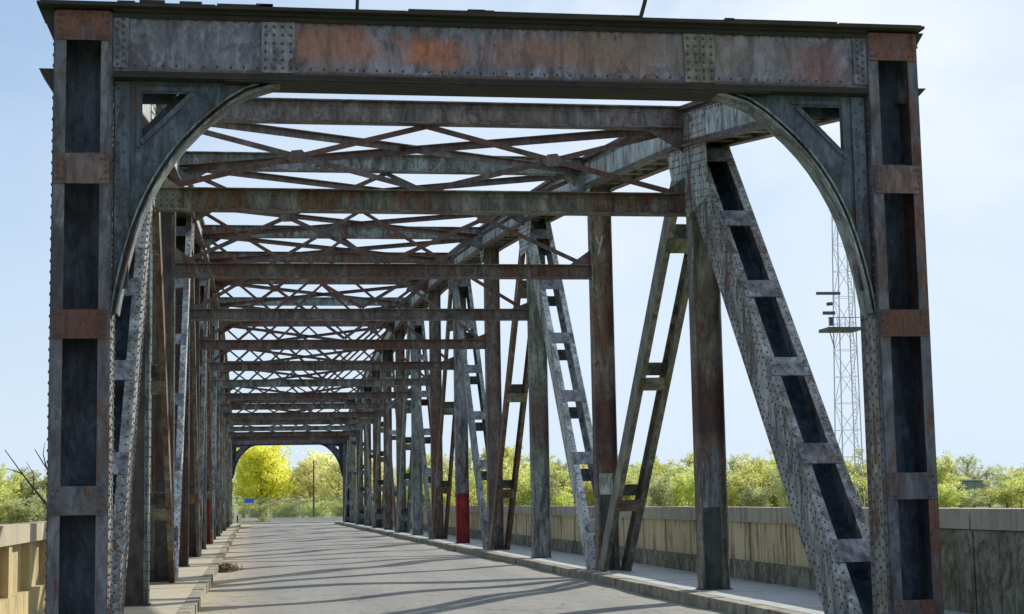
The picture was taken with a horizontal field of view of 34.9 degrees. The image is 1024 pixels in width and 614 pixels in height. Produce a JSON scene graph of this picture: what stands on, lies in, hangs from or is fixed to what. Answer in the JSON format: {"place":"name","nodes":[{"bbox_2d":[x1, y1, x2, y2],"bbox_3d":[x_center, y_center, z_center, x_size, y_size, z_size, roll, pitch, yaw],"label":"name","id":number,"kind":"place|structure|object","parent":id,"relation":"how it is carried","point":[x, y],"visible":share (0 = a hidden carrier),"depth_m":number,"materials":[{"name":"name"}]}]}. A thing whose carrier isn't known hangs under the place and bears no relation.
{"place":"outdoors","nodes":[
{"label":"outdoors","id":0,"kind":"place"},
{"bbox_2d":[32,524,237,613],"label":"walkway","id":1,"kind":"structure","parent":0,"point":[167,598],"depth_m":33.56,"materials":[{"name":"concrete"}]},
{"bbox_2d":[0,521,46,613],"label":"concrete parapet","id":2,"kind":"structure","parent":1,"relation":"on","point":[22,568],"depth_m":25.39,"materials":[{"name":"beige concrete"}]},
{"bbox_2d":[241,523,308,524],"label":"crossing road","id":3,"kind":"structure","parent":0,"point":[286,523],"depth_m":153.69,"materials":[{"name":"grey asphalt"}]},
{"bbox_2d":[232,521,342,523],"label":"verge strip","id":4,"kind":"object","parent":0,"point":[291,522],"visible":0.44,"depth_m":156.23,"materials":[{"name":"concrete"}]},
{"bbox_2d":[234,507,237,522],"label":"guide post","id":5,"kind":"object","parent":4,"relation":"on","point":[235,515],"visible":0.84,"depth_m":156.50,"materials":[{"name":"white paint"}]},
{"bbox_2d":[197,523,731,613],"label":"road","id":6,"kind":"structure","parent":0,"point":[322,568],"depth_m":36.38,"materials":[{"name":"grey asphalt"}]},
{"bbox_2d":[177,523,240,613],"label":"kerb","id":7,"kind":"structure","parent":6,"relation":"on","point":[193,601],"depth_m":34.91,"materials":[{"name":"concrete"}]},
{"bbox_2d":[218,561,242,571],"bbox_3d":[-7.873,7.171,44.986,0.842,0.273,2.054,-1,-7,1],"label":"dirt clump","id":8,"kind":"object","parent":6,"relation":"on","point":[227,567],"visible":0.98,"depth_m":44.59,"materials":[{"name":"brown soil"}]},
{"bbox_2d":[335,521,808,613],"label":"kerb","id":9,"kind":"structure","parent":6,"relation":"on","point":[703,600],"depth_m":32.47,"materials":[{"name":"concrete"}]},
{"bbox_2d":[0,0,1023,503],"label":"sky","id":10,"kind":"structure","parent":0,"point":[970,53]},
{"bbox_2d":[4,498,1023,523],"bbox_3d":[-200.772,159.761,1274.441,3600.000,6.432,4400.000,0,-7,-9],"label":"ground","id":11,"kind":"structure","parent":0,"point":[267,520],"depth_m":204.35,"materials":[{"name":"green plant"}]},
{"bbox_2d":[0,485,11,514],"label":"bush","id":12,"kind":"object","parent":11,"relation":"on","point":[5,490],"visible":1,"depth_m":155.00,"materials":[{"name":"green plant"}]},
{"bbox_2d":[0,485,18,523],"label":"bush","id":13,"kind":"object","parent":11,"relation":"on","point":[6,512],"visible":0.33,"depth_m":158.93,"materials":[{"name":"green plant"}]},
{"bbox_2d":[0,462,26,523],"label":"bush","id":14,"kind":"object","parent":11,"relation":"on","point":[9,482],"visible":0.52,"depth_m":169.67,"materials":[{"name":"green plant"}]},
{"bbox_2d":[2,473,38,513],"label":"bush","id":15,"kind":"object","parent":11,"relation":"on","point":[23,485],"visible":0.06,"depth_m":177.63,"materials":[{"name":"green plant"}]},
{"bbox_2d":[0,491,45,523],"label":"bush","id":16,"kind":"object","parent":11,"relation":"on","point":[12,508],"visible":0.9,"depth_m":154.95,"materials":[{"name":"green plant"}]},
{"bbox_2d":[5,443,46,505],"bbox_3d":[-9.559,6.223,32.603,1.301,7.740,0.629,1,-7,-18],"label":"bare tree","id":17,"kind":"object","parent":11,"relation":"on","point":[37,493],"visible":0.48,"depth_m":32.69,"materials":[{"name":"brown plant"}]},
{"bbox_2d":[8,500,44,521],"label":"bush","id":18,"kind":"object","parent":11,"relation":"on","point":[38,515],"visible":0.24,"depth_m":156.90,"materials":[{"name":"green plant"}]},
{"bbox_2d":[9,465,46,517],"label":"bush","id":19,"kind":"object","parent":11,"relation":"on","point":[41,484],"visible":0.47,"depth_m":173.21,"materials":[{"name":"green plant"}]},
{"bbox_2d":[29,487,46,520],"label":"bush","id":20,"kind":"object","parent":11,"relation":"on","point":[43,514],"visible":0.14,"depth_m":152.44,"materials":[{"name":"green plant"}]},
{"bbox_2d":[232,500,245,520],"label":"bush","id":21,"kind":"object","parent":11,"relation":"on","point":[236,508],"visible":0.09,"depth_m":169.79,"materials":[{"name":"green plant"}]},
{"bbox_2d":[233,472,247,517],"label":"tree","id":22,"kind":"object","parent":11,"relation":"on","point":[242,515],"visible":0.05,"depth_m":213.98,"materials":[{"name":"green plant"}]},
{"bbox_2d":[245,498,253,522],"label":"blue sign","id":23,"kind":"object","parent":11,"relation":"on","point":[249,500],"visible":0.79,"depth_m":163.19,"materials":[{"name":"metal"}]},
{"bbox_2d":[241,518,258,522],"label":"white road barrier","id":24,"kind":"object","parent":11,"relation":"on","point":[249,519],"visible":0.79,"depth_m":159.61,"materials":[{"name":"metal"}]},
{"bbox_2d":[242,499,271,522],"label":"bush","id":25,"kind":"object","parent":11,"relation":"on","point":[265,506],"visible":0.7,"depth_m":170.68,"materials":[{"name":"green plant"}]},
{"bbox_2d":[233,445,305,519],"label":"yellow tree","id":26,"kind":"object","parent":11,"relation":"on","point":[260,473],"visible":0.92,"depth_m":179.14,"materials":[{"name":"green plant"}]},
{"bbox_2d":[267,498,303,517],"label":"bush","id":27,"kind":"object","parent":11,"relation":"on","point":[277,510],"visible":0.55,"depth_m":170.25,"materials":[{"name":"green plant"}]},
{"bbox_2d":[279,469,305,517],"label":"tree","id":28,"kind":"object","parent":11,"relation":"on","point":[293,493],"visible":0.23,"depth_m":188.71,"materials":[{"name":"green plant"}]},
{"bbox_2d":[232,496,363,521],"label":"fence","id":29,"kind":"object","parent":11,"relation":"on","point":[284,512],"visible":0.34,"depth_m":167.15,"materials":[{"name":"metal"}]},
{"bbox_2d":[269,517,342,521],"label":"white wall","id":30,"kind":"structure","parent":11,"relation":"on","point":[309,519],"depth_m":162.24,"materials":[{"name":"paint"}]},
{"bbox_2d":[287,455,327,517],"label":"tree","id":31,"kind":"object","parent":11,"relation":"on","point":[308,475],"visible":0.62,"depth_m":183.19,"materials":[{"name":"green plant"}]},
{"bbox_2d":[297,498,331,516],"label":"bush","id":32,"kind":"object","parent":11,"relation":"on","point":[310,506],"visible":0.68,"depth_m":171.33,"materials":[{"name":"green plant"}]},
{"bbox_2d":[313,460,316,516],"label":"wooden pole","id":33,"kind":"object","parent":11,"relation":"on","point":[313,492],"visible":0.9,"depth_m":163.36,"materials":[{"name":"brown wood"}]},
{"bbox_2d":[300,448,340,516],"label":"tree","id":34,"kind":"object","parent":11,"relation":"on","point":[315,456],"visible":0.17,"depth_m":191.42,"materials":[{"name":"green plant"}]},
{"bbox_2d":[312,453,342,516],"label":"tree","id":35,"kind":"object","parent":11,"relation":"on","point":[331,477],"visible":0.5,"depth_m":179.75,"materials":[{"name":"green plant"}]},
{"bbox_2d":[329,496,342,516],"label":"bush","id":36,"kind":"object","parent":11,"relation":"on","point":[339,505],"visible":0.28,"depth_m":171.00,"materials":[{"name":"green plant"}]},
{"bbox_2d":[363,458,395,502],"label":"tree","id":37,"kind":"object","parent":11,"relation":"on","point":[382,468],"visible":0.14,"depth_m":181.59,"materials":[{"name":"green plant"}]},
{"bbox_2d":[394,478,443,504],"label":"bush","id":38,"kind":"object","parent":11,"relation":"on","point":[423,494],"visible":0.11,"depth_m":169.45,"materials":[{"name":"green plant"}]},
{"bbox_2d":[426,452,445,469],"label":"tree","id":39,"kind":"object","parent":11,"relation":"on","point":[429,459],"visible":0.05,"depth_m":221.43,"materials":[{"name":"green plant"}]},
{"bbox_2d":[408,458,469,499],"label":"bush","id":40,"kind":"object","parent":11,"relation":"on","point":[446,466],"visible":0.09,"depth_m":175.65,"materials":[{"name":"green plant"}]},
{"bbox_2d":[430,484,454,505],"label":"bush","id":41,"kind":"object","parent":11,"relation":"on","point":[452,501],"visible":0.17,"depth_m":157.48,"materials":[{"name":"green plant"}]},
{"bbox_2d":[443,464,476,505],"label":"bush","id":42,"kind":"object","parent":11,"relation":"on","point":[471,494],"visible":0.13,"depth_m":162.73,"materials":[{"name":"green plant"}]},
{"bbox_2d":[468,447,484,474],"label":"tree","id":43,"kind":"object","parent":11,"relation":"on","point":[470,455],"visible":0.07,"depth_m":222.75,"materials":[{"name":"green plant"}]},
{"bbox_2d":[469,495,486,505],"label":"bush","id":44,"kind":"object","parent":11,"relation":"on","point":[475,503],"visible":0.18,"depth_m":163.87,"materials":[{"name":"green plant"}]},
{"bbox_2d":[472,447,504,470],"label":"tree","id":45,"kind":"object","parent":11,"relation":"on","point":[483,455],"visible":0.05,"depth_m":221.50,"materials":[{"name":"green plant"}]},
{"bbox_2d":[37,0,943,613],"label":"steel truss bridge","id":46,"kind":"structure","parent":11,"relation":"on","point":[145,454],"depth_m":27.43,"materials":[{"name":"paint"}]},
{"bbox_2d":[483,464,530,505],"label":"bush","id":47,"kind":"object","parent":11,"relation":"on","point":[519,487],"visible":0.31,"depth_m":159.96,"materials":[{"name":"green plant"}]},
{"bbox_2d":[503,456,513,473],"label":"tree","id":48,"kind":"object","parent":11,"relation":"on","point":[509,463],"visible":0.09,"depth_m":209.66,"materials":[{"name":"green plant"}]},
{"bbox_2d":[504,444,528,470],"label":"tree","id":49,"kind":"object","parent":11,"relation":"on","point":[508,451],"visible":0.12,"depth_m":222.13,"materials":[{"name":"green plant"}]},
{"bbox_2d":[503,457,529,505],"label":"bush","id":50,"kind":"object","parent":11,"relation":"on","point":[523,470],"visible":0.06,"depth_m":178.38,"materials":[{"name":"green plant"}]},
{"bbox_2d":[504,471,530,505],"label":"bush","id":51,"kind":"object","parent":11,"relation":"on","point":[527,501],"visible":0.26,"depth_m":161.52,"materials":[{"name":"green plant"}]},
{"bbox_2d":[520,452,555,486],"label":"bush","id":52,"kind":"object","parent":11,"relation":"on","point":[529,464],"visible":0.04,"depth_m":185.22,"materials":[{"name":"green plant"}]},
{"bbox_2d":[525,452,558,473],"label":"tree","id":53,"kind":"object","parent":11,"relation":"on","point":[552,456],"visible":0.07,"depth_m":209.49,"materials":[{"name":"green plant"}]},
{"bbox_2d":[528,478,562,505],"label":"bush","id":54,"kind":"object","parent":11,"relation":"on","point":[554,493],"visible":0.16,"depth_m":160.49,"materials":[{"name":"green plant"}]},
{"bbox_2d":[550,459,567,489],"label":"bush","id":55,"kind":"object","parent":11,"relation":"on","point":[565,467],"visible":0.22,"depth_m":182.55,"materials":[{"name":"green plant"}]},
{"bbox_2d":[551,470,569,490],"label":"tree","id":56,"kind":"object","parent":11,"relation":"on","point":[566,474],"visible":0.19,"depth_m":181.71,"materials":[{"name":"green plant"}]},
{"bbox_2d":[550,487,574,505],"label":"bush","id":57,"kind":"object","parent":11,"relation":"on","point":[560,500],"visible":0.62,"depth_m":160.89,"materials":[{"name":"green plant"}]},
{"bbox_2d":[550,464,591,491],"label":"bush","id":58,"kind":"object","parent":11,"relation":"on","point":[584,466],"visible":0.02,"depth_m":181.73,"materials":[{"name":"green plant"}]},
{"bbox_2d":[553,471,590,505],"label":"bush","id":59,"kind":"object","parent":11,"relation":"on","point":[567,482],"visible":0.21,"depth_m":169.24,"materials":[{"name":"green plant"}]},
{"bbox_2d":[583,481,593,505],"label":"bush","id":60,"kind":"object","parent":11,"relation":"on","point":[588,492],"visible":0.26,"depth_m":168.08,"materials":[{"name":"green plant"}]},
{"bbox_2d":[622,472,637,499],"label":"bush","id":61,"kind":"object","parent":11,"relation":"on","point":[630,497],"visible":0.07,"depth_m":166.04,"materials":[{"name":"green plant"}]},
{"bbox_2d":[626,463,640,477],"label":"bush","id":62,"kind":"object","parent":11,"relation":"on","point":[632,473],"visible":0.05,"depth_m":183.61,"materials":[{"name":"green plant"}]},
{"bbox_2d":[625,468,661,505],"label":"bush","id":63,"kind":"object","parent":11,"relation":"on","point":[637,480],"visible":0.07,"depth_m":173.90,"materials":[{"name":"green plant"}]},
{"bbox_2d":[628,458,659,477],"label":"bush","id":64,"kind":"object","parent":11,"relation":"on","point":[657,459],"visible":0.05,"depth_m":188.35,"materials":[{"name":"green plant"}]},
{"bbox_2d":[645,460,676,506],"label":"bush","id":65,"kind":"object","parent":11,"relation":"on","point":[659,491],"visible":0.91,"depth_m":162.63,"materials":[{"name":"green plant"}]},
{"bbox_2d":[648,467,693,506],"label":"bush","id":66,"kind":"object","parent":11,"relation":"on","point":[679,500],"visible":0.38,"depth_m":168.14,"materials":[{"name":"green plant"}]},
{"bbox_2d":[652,455,693,478],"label":"bush","id":67,"kind":"object","parent":11,"relation":"on","point":[674,472],"visible":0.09,"depth_m":187.06,"materials":[{"name":"green plant"}]},
{"bbox_2d":[671,465,694,506],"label":"bush","id":68,"kind":"object","parent":11,"relation":"on","point":[687,483],"visible":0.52,"depth_m":165.11,"materials":[{"name":"green plant"}]},
{"bbox_2d":[672,452,693,472],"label":"tree","id":69,"kind":"object","parent":11,"relation":"on","point":[684,461],"visible":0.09,"depth_m":238.91,"materials":[{"name":"green plant"}]},
{"bbox_2d":[674,464,693,493],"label":"bush","id":70,"kind":"object","parent":11,"relation":"on","point":[680,467],"visible":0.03,"depth_m":185.59,"materials":[{"name":"green plant"}]},
{"bbox_2d":[726,454,747,477],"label":"tree","id":71,"kind":"object","parent":11,"relation":"on","point":[731,463],"visible":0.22,"depth_m":229.76,"materials":[{"name":"green plant"}]},
{"bbox_2d":[727,460,746,506],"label":"bush","id":72,"kind":"object","parent":11,"relation":"on","point":[736,472],"visible":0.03,"depth_m":189.31,"materials":[{"name":"green plant"}]},
{"bbox_2d":[726,466,762,506],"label":"bush","id":73,"kind":"object","parent":11,"relation":"on","point":[733,495],"visible":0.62,"depth_m":166.39,"materials":[{"name":"green plant"}]},
{"bbox_2d":[728,451,768,506],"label":"bush","id":74,"kind":"object","parent":11,"relation":"on","point":[760,467],"visible":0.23,"depth_m":184.86,"materials":[{"name":"green plant"}]},
{"bbox_2d":[738,479,775,506],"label":"bush","id":75,"kind":"object","parent":11,"relation":"on","point":[757,498],"visible":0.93,"depth_m":163.55,"materials":[{"name":"green plant"}]},
{"bbox_2d":[753,462,774,480],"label":"tree","id":76,"kind":"object","parent":11,"relation":"on","point":[770,466],"visible":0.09,"depth_m":203.96,"materials":[{"name":"green plant"}]},
{"bbox_2d":[750,466,781,503],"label":"bush","id":77,"kind":"object","parent":11,"relation":"on","point":[766,478],"visible":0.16,"depth_m":182.38,"materials":[{"name":"green plant"}]},
{"bbox_2d":[746,482,786,506],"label":"bush","id":78,"kind":"object","parent":11,"relation":"on","point":[774,499],"visible":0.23,"depth_m":175.43,"materials":[{"name":"green plant"}]},
{"bbox_2d":[762,458,777,506],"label":"tree","id":79,"kind":"object","parent":11,"relation":"on","point":[770,462],"visible":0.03,"depth_m":228.95,"materials":[{"name":"green plant"}]},
{"bbox_2d":[766,449,783,501],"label":"bush","id":80,"kind":"object","parent":11,"relation":"on","point":[774,462],"visible":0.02,"depth_m":182.79,"materials":[{"name":"green plant"}]},
{"bbox_2d":[765,467,789,506],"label":"bush","id":81,"kind":"object","parent":11,"relation":"on","point":[778,486],"visible":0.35,"depth_m":163.50,"materials":[{"name":"green plant"}]},
{"bbox_2d":[816,215,864,507],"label":"lattice mast","id":82,"kind":"object","parent":11,"relation":"on","point":[849,329],"visible":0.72,"depth_m":178.04,"materials":[{"name":"metal"}]},
{"bbox_2d":[845,456,855,471],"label":"tree","id":83,"kind":"object","parent":11,"relation":"on","point":[848,464],"visible":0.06,"depth_m":229.30,"materials":[{"name":"green plant"}]},
{"bbox_2d":[847,463,866,485],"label":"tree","id":84,"kind":"object","parent":11,"relation":"on","point":[850,468],"visible":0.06,"depth_m":190.02,"materials":[{"name":"green plant"}]},
{"bbox_2d":[850,472,864,488],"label":"bush","id":85,"kind":"object","parent":11,"relation":"on","point":[852,476],"depth_m":168.48,"materials":[{"name":"green plant"}]},
{"bbox_2d":[852,448,866,478],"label":"bush","id":86,"kind":"object","parent":11,"relation":"on","point":[859,452],"visible":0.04,"depth_m":189.22,"materials":[{"name":"green plant"}]},
{"bbox_2d":[851,470,867,507],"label":"bush","id":87,"kind":"object","parent":11,"relation":"on","point":[860,478],"visible":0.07,"depth_m":188.34,"materials":[{"name":"green plant"}]},
{"bbox_2d":[853,469,867,503],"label":"bush","id":88,"kind":"object","parent":11,"relation":"on","point":[863,485],"visible":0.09,"depth_m":168.21,"materials":[{"name":"green plant"}]},
{"bbox_2d":[856,476,867,506],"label":"tree","id":89,"kind":"object","parent":11,"relation":"on","point":[862,498],"visible":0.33,"depth_m":184.30,"materials":[{"name":"green plant"}]},
{"bbox_2d":[854,480,990,507],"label":"grey shed","id":90,"kind":"structure","parent":11,"relation":"on","point":[972,484],"depth_m":210.67,"materials":[{"name":"metal"}]},
{"bbox_2d":[936,449,958,507],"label":"bush","id":91,"kind":"object","parent":11,"relation":"on","point":[943,472],"visible":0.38,"depth_m":186.32,"materials":[{"name":"green plant"}]},
{"bbox_2d":[943,460,961,479],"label":"tree","id":92,"kind":"object","parent":11,"relation":"on","point":[956,470],"visible":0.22,"depth_m":234.76,"materials":[{"name":"green plant"}]},
{"bbox_2d":[938,480,967,507],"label":"bush","id":93,"kind":"object","parent":11,"relation":"on","point":[946,498],"visible":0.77,"depth_m":165.19,"materials":[{"name":"green plant"}]},
{"bbox_2d":[952,474,967,479],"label":"tree","id":94,"kind":"object","parent":11,"relation":"on","point":[962,478],"visible":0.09,"depth_m":231.98,"materials":[{"name":"green plant"}]},
{"bbox_2d":[940,488,980,507],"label":"bush","id":95,"kind":"object","parent":11,"relation":"on","point":[969,499],"visible":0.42,"depth_m":170.64,"materials":[{"name":"green plant"}]},
{"bbox_2d":[955,451,983,479],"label":"tree","id":96,"kind":"object","parent":11,"relation":"on","point":[966,465],"visible":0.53,"depth_m":237.98,"materials":[{"name":"green plant"}]},
{"bbox_2d":[968,470,984,479],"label":"tree","id":97,"kind":"object","parent":11,"relation":"on","point":[974,477],"visible":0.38,"depth_m":222.81,"materials":[{"name":"green plant"}]},
{"bbox_2d":[961,494,992,507],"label":"bush","id":98,"kind":"object","parent":11,"relation":"on","point":[980,501],"visible":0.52,"depth_m":176.14,"materials":[{"name":"green plant"}]},
{"bbox_2d":[974,466,996,486],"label":"tree","id":99,"kind":"object","parent":11,"relation":"on","point":[983,474],"visible":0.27,"depth_m":228.75,"materials":[{"name":"green plant"}]},
{"bbox_2d":[971,486,1000,507],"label":"bush","id":100,"kind":"object","parent":11,"relation":"on","point":[990,501],"visible":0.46,"depth_m":179.23,"materials":[{"name":"green plant"}]},
{"bbox_2d":[979,480,1023,507],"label":"bush","id":101,"kind":"object","parent":11,"relation":"on","point":[1006,492],"visible":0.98,"depth_m":169.35,"materials":[{"name":"green plant"}]},
{"bbox_2d":[986,462,1023,501],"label":"bush","id":102,"kind":"object","parent":11,"relation":"on","point":[1002,475],"visible":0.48,"depth_m":188.82,"materials":[{"name":"green plant"}]},
{"bbox_2d":[999,473,1023,507],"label":"bush","id":103,"kind":"object","parent":11,"relation":"on","point":[1018,492],"visible":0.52,"depth_m":171.81,"materials":[{"name":"green plant"}]},
{"bbox_2d":[1004,465,1023,476],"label":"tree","id":104,"kind":"object","parent":11,"relation":"on","point":[1011,470],"visible":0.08,"depth_m":196.10,"materials":[{"name":"green plant"}]},
{"bbox_2d":[1015,470,1023,483],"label":"bush","id":105,"kind":"object","parent":11,"relation":"on","point":[1020,478],"visible":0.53,"depth_m":181.25,"materials":[{"name":"green plant"}]},
{"bbox_2d":[344,522,969,613],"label":"walkway","id":106,"kind":"structure","parent":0,"point":[803,600],"depth_m":31.64,"materials":[{"name":"grey concrete"}]},
{"bbox_2d":[363,505,868,590],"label":"concrete parapet","id":107,"kind":"structure","parent":106,"relation":"on","point":[765,545],"depth_m":36.41,"materials":[{"name":"grey concrete"}]},
{"bbox_2d":[939,508,1023,613],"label":"parapet end wall","id":108,"kind":"structure","parent":106,"relation":"on","point":[982,556],"depth_m":21.67,"materials":[{"name":"concrete"}]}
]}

